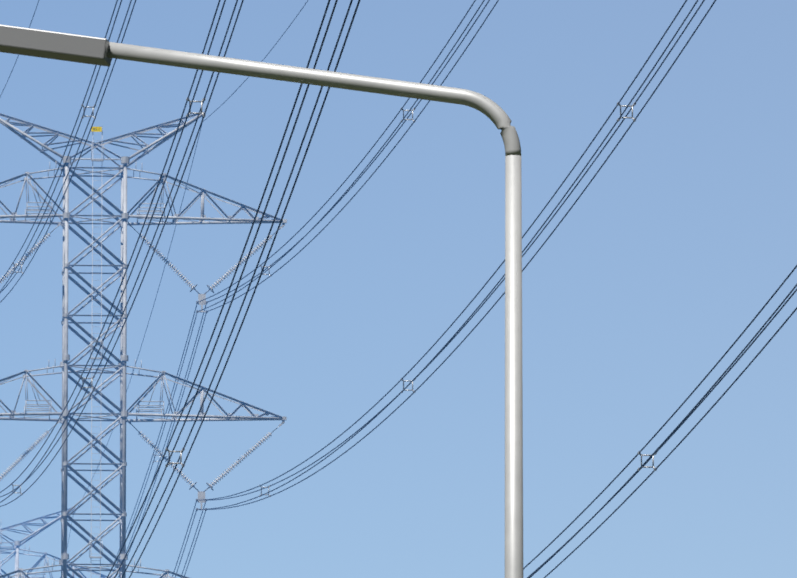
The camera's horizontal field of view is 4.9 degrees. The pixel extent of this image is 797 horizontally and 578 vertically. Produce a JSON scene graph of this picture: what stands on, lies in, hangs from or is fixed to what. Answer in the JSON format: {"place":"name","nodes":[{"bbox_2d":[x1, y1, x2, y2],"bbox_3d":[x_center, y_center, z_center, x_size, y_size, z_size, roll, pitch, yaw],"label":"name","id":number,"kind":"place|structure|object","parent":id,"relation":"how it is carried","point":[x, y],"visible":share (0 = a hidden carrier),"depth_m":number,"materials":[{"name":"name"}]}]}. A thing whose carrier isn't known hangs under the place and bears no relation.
{"place":"outdoors","nodes":[
{"label":"outdoors","id":0,"kind":"place"},
{"bbox_2d":[0,0,796,577],"label":"sky","id":1,"kind":"structure","parent":0,"point":[686,231],"materials":[{"name":"blue"}]},
{"label":"ground","id":2,"kind":"structure","parent":0,"visible":0},
{"bbox_2d":[0,507,106,577],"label":"transmission tower","id":3,"kind":"structure","parent":2,"relation":"on","point":[16,545],"depth_m":703.46,"materials":[{"name":"metal"}]},
{"bbox_2d":[0,112,286,577],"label":"transmission tower","id":4,"kind":"structure","parent":2,"relation":"on","point":[121,366],"depth_m":503.76,"materials":[{"name":"metal"}]},
{"bbox_2d":[0,0,307,547],"bbox_3d":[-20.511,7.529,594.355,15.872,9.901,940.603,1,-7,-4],"label":"earth wires","id":5,"kind":"object","parent":4,"relation":"attached to","point":[181,204],"visible":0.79,"depth_m":514.19,"materials":[{"name":"grey metal"}]},
{"bbox_2d":[0,0,796,577],"bbox_3d":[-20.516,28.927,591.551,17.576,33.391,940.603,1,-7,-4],"label":"power lines","id":6,"kind":"object","parent":4,"relation":"hanging from","point":[732,364],"visible":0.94,"depth_m":303.73,"materials":[{"name":"grey metal"}]},
{"bbox_2d":[11,98,656,496],"bbox_3d":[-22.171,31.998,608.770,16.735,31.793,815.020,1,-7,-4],"label":"cable spacers","id":7,"kind":"object","parent":6,"relation":"attached to","point":[269,274],"visible":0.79,"depth_m":366.00,"materials":[{"name":"silver metal"}]},
{"bbox_2d":[0,24,522,577],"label":"street lamp","id":8,"kind":"object","parent":2,"relation":"on","point":[58,46],"visible":1,"depth_m":60.63,"materials":[{"name":"metal"}]}
]}

